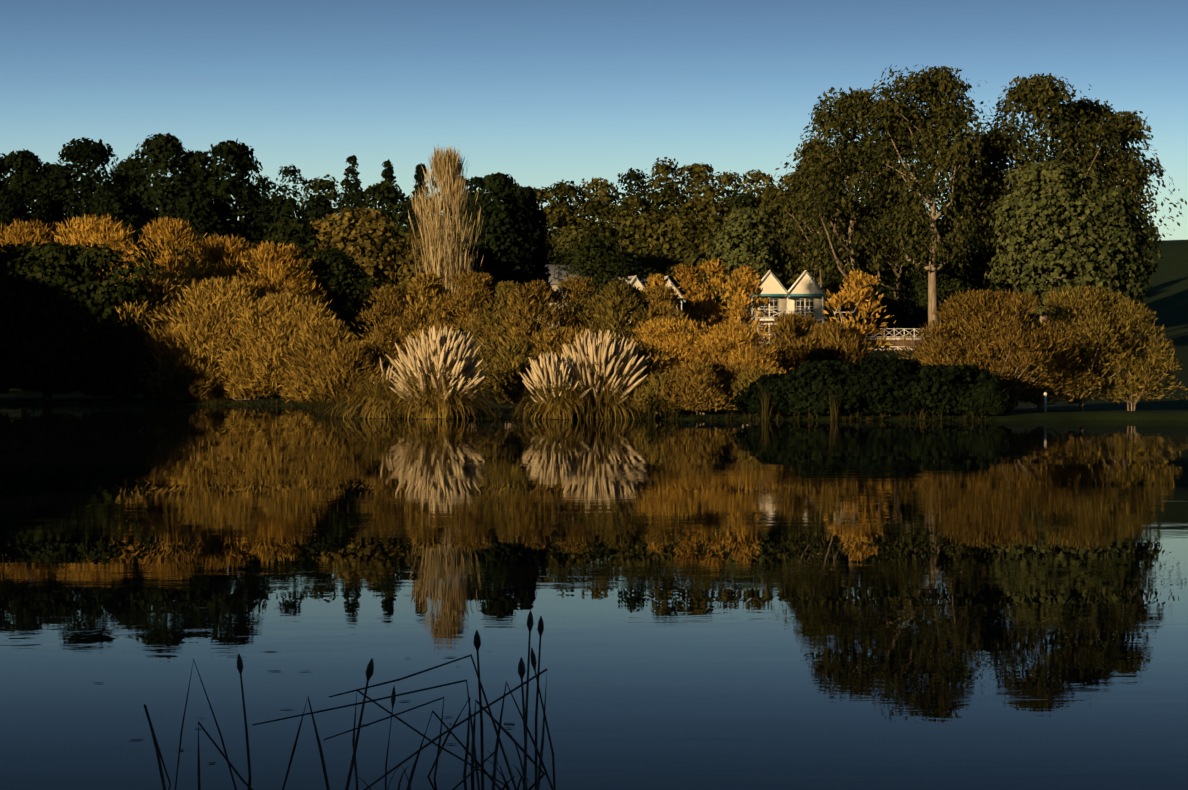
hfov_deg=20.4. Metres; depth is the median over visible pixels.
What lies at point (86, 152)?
tree
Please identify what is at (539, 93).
sky
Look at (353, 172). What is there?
pine
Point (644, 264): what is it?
tree
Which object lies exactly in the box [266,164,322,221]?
tree
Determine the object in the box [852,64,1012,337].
eucalypt
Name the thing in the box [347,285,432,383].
shrub
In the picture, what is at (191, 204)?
tree
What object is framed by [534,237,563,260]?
tree
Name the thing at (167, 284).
shrub
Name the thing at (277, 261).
shrub
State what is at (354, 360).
shrub
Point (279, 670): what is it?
floating weed
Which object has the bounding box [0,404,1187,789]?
lake water
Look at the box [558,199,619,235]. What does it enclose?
tree
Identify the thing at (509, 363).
shrub
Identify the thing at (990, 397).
bush
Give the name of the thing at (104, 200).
tree
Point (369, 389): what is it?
pampas grass
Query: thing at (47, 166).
pine
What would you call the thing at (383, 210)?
tree
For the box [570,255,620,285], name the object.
pine
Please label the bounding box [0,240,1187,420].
terrain
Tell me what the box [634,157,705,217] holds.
tree
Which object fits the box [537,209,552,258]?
pine
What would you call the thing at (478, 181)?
pine
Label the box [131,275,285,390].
shrub
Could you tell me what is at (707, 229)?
tree
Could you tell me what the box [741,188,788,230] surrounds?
tree
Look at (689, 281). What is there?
shrub
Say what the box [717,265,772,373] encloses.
shrub
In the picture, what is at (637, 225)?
tree
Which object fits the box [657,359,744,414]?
shrub
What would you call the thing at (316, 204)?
tree
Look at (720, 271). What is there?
shrub
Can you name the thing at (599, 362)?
pampas grass
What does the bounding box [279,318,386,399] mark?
shrub
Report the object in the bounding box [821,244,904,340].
dense tree
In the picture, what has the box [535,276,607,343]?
shrub
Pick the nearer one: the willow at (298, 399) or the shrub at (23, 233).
the willow at (298, 399)
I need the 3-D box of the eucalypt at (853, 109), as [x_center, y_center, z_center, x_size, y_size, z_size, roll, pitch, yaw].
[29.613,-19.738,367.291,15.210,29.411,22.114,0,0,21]
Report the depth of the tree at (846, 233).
382.08 m
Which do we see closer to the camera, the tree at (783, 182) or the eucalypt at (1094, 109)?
the eucalypt at (1094, 109)
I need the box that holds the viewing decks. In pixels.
[861,328,924,349]
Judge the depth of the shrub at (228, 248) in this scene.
250.05 m
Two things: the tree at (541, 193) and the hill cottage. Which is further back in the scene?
the tree at (541, 193)
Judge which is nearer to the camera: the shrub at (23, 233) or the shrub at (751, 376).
the shrub at (751, 376)
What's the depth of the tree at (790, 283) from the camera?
381.49 m
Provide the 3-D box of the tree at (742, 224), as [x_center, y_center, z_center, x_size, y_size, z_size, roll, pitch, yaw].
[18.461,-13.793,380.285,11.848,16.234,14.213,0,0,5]
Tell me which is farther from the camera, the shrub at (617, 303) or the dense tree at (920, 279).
the dense tree at (920, 279)
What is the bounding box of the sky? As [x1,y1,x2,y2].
[0,0,1187,239]
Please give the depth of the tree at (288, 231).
307.61 m
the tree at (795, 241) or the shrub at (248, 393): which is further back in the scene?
the tree at (795, 241)
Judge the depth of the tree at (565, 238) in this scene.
421.76 m
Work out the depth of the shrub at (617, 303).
155.75 m
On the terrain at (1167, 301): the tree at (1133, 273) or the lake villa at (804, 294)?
the tree at (1133, 273)
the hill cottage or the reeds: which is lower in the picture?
the reeds
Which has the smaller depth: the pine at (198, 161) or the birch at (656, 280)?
the birch at (656, 280)
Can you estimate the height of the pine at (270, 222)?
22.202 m
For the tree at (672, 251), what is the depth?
383.20 m
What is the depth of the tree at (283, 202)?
476.98 m
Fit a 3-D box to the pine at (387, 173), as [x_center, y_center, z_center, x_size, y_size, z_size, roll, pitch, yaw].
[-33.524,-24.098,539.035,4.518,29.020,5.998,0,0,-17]
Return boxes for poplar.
[407,144,485,332]
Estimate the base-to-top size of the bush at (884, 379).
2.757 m
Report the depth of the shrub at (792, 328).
155.23 m
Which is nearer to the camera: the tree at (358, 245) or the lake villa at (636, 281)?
the tree at (358, 245)
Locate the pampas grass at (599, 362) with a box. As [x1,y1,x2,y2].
[537,329,649,419]
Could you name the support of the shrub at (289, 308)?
on the terrain at (1167, 301)
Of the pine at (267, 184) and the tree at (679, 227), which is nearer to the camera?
the tree at (679, 227)
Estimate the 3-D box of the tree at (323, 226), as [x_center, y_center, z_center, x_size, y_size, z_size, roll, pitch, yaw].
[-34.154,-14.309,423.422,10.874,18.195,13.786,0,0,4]
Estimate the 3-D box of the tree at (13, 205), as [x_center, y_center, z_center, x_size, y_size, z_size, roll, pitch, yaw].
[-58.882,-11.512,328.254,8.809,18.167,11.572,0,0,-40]
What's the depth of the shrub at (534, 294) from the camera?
157.62 m
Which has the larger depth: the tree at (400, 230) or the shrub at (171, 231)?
the tree at (400, 230)
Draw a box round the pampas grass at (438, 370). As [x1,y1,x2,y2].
[361,325,505,419]
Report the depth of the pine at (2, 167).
362.36 m
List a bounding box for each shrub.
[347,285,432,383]
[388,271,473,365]
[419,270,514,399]
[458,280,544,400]
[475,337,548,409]
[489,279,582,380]
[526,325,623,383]
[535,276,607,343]
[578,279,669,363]
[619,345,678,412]
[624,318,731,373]
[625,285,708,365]
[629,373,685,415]
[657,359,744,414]
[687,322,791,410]
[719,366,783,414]
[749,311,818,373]
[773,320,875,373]
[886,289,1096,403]
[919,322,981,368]
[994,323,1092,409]
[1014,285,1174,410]
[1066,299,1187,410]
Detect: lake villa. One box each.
[599,276,685,336]
[749,270,826,349]
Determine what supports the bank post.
on the terrain at (1167, 301)
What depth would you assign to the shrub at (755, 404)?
138.36 m
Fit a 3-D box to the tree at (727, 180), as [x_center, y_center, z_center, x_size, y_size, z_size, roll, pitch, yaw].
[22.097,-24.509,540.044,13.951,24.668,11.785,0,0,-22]
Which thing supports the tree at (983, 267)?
on the terrain at (1167, 301)
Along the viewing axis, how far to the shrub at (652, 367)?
142.97 m
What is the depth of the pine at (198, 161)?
357.21 m
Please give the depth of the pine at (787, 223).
399.53 m
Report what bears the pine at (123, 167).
on the terrain at (1167, 301)
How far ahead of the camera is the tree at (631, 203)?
477.88 m
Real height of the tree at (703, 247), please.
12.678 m
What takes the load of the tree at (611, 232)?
on the terrain at (1167, 301)
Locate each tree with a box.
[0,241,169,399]
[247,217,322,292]
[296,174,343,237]
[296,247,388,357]
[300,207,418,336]
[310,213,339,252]
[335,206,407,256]
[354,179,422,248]
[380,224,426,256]
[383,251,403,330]
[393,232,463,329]
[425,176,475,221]
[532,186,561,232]
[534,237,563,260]
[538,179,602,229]
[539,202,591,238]
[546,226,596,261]
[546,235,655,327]
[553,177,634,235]
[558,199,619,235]
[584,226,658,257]
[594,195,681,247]
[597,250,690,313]
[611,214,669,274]
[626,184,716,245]
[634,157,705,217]
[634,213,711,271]
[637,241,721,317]
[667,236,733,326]
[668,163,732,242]
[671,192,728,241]
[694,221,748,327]
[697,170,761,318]
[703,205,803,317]
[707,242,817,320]
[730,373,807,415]
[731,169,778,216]
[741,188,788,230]
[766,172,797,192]
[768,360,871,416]
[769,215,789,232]
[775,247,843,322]
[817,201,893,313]
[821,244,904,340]
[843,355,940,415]
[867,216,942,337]
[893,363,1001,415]
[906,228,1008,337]
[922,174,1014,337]
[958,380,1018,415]
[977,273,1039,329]
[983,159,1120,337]
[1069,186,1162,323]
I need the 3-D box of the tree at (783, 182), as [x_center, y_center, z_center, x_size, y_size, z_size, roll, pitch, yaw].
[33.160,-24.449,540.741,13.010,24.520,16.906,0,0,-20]
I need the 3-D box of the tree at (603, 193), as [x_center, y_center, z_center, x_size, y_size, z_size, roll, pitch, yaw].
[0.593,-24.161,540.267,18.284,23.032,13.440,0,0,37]
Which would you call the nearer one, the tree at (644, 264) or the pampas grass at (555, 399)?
the pampas grass at (555, 399)
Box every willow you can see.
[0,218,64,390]
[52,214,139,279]
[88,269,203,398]
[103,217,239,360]
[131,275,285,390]
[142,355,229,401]
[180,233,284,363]
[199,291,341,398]
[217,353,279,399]
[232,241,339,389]
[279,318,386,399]
[279,362,321,403]
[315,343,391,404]
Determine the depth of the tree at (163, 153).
331.80 m
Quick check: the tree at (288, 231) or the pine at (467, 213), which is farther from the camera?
the pine at (467, 213)
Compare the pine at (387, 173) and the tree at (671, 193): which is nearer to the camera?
the tree at (671, 193)
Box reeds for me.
[143,611,555,789]
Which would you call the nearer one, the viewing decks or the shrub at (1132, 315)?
the shrub at (1132, 315)
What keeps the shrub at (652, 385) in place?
on the terrain at (1167, 301)
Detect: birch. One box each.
[635,273,675,348]
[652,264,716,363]
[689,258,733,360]
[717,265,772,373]
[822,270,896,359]
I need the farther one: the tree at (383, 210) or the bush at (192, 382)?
the tree at (383, 210)
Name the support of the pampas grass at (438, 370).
on the terrain at (1167, 301)
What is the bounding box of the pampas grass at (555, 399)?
[501,351,610,419]
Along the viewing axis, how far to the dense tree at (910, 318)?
377.34 m
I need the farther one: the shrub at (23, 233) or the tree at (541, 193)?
the tree at (541, 193)
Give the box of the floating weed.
[58,582,514,762]
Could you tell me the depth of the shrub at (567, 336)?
150.47 m
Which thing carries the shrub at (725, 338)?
on the terrain at (1167, 301)
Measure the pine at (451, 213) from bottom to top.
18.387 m
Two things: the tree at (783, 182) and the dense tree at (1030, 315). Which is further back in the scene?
the tree at (783, 182)
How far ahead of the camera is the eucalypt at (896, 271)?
372.62 m
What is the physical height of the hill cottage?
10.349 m
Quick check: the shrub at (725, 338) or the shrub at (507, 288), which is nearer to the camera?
the shrub at (725, 338)
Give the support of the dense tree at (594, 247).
on the terrain at (1167, 301)
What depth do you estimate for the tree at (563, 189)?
537.23 m
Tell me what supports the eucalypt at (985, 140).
on the terrain at (1167, 301)
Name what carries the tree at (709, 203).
on the terrain at (1167, 301)
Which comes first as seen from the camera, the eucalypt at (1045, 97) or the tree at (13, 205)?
the tree at (13, 205)
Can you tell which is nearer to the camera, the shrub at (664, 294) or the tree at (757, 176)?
the shrub at (664, 294)
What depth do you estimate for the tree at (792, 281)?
379.88 m
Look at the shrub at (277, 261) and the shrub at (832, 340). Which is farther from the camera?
the shrub at (277, 261)
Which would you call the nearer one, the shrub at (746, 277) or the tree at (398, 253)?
the shrub at (746, 277)
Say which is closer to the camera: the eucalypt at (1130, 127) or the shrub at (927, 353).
the shrub at (927, 353)
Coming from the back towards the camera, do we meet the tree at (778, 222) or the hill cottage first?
the tree at (778, 222)
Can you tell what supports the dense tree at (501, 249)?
on the terrain at (1167, 301)
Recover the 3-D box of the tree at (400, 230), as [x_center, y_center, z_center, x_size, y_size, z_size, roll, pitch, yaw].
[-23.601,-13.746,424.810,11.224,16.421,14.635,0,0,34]
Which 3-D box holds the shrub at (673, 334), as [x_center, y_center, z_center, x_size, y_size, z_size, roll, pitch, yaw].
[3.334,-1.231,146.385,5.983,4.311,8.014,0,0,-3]
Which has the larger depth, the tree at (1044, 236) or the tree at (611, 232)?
the tree at (611, 232)
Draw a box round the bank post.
[1043,392,1046,411]
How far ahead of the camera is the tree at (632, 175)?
539.01 m
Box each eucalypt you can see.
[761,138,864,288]
[784,87,924,333]
[842,104,950,337]
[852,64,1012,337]
[938,73,1126,322]
[949,131,1028,341]
[1047,96,1152,330]
[1073,110,1186,332]
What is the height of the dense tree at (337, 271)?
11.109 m
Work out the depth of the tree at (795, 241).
378.66 m
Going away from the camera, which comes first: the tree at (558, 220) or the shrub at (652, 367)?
the shrub at (652, 367)
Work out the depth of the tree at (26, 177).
346.67 m
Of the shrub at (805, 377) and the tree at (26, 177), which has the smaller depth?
the shrub at (805, 377)
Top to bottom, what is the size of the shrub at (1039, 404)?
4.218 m
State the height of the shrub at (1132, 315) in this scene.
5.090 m
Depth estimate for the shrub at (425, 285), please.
175.97 m
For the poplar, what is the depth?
283.62 m
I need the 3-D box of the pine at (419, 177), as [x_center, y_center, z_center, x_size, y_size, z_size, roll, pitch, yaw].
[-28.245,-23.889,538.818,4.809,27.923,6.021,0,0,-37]
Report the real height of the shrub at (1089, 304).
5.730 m
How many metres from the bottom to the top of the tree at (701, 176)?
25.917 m
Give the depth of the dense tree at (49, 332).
221.80 m
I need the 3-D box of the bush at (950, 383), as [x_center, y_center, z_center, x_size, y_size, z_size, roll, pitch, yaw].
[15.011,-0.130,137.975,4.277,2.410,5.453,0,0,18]
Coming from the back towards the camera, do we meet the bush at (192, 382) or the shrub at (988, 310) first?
the bush at (192, 382)
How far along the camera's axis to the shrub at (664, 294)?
155.92 m
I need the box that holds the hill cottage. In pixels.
[502,265,593,339]
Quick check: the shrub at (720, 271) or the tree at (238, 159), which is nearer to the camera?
the shrub at (720, 271)
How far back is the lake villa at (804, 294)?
346.47 m
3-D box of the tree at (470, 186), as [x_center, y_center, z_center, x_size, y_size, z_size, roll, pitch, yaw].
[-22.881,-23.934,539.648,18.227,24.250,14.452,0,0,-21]
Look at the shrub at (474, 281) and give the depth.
175.66 m
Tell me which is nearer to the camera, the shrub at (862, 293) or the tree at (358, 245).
the shrub at (862, 293)
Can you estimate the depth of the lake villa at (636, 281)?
368.63 m
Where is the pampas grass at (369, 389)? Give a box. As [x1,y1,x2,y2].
[325,358,417,418]
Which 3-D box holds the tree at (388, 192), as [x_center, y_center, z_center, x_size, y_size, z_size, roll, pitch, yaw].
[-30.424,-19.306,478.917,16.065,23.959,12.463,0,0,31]
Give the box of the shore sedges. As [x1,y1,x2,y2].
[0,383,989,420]
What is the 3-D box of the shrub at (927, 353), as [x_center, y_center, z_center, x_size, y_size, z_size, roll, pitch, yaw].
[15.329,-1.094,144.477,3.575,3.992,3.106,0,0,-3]
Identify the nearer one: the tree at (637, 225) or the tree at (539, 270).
the tree at (539, 270)
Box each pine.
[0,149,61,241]
[0,153,14,188]
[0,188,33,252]
[26,162,78,219]
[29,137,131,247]
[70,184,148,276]
[107,157,157,246]
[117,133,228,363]
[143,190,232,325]
[156,150,232,223]
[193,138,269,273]
[238,175,282,222]
[239,194,276,227]
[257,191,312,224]
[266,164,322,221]
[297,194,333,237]
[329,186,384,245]
[336,154,361,213]
[379,159,399,236]
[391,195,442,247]
[411,163,429,226]
[448,205,464,221]
[453,190,490,348]
[459,176,492,205]
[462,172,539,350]
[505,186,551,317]
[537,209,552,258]
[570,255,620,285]
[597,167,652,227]
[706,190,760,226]
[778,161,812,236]
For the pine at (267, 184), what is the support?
on the terrain at (1167, 301)
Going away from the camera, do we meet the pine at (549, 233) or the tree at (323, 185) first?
the pine at (549, 233)

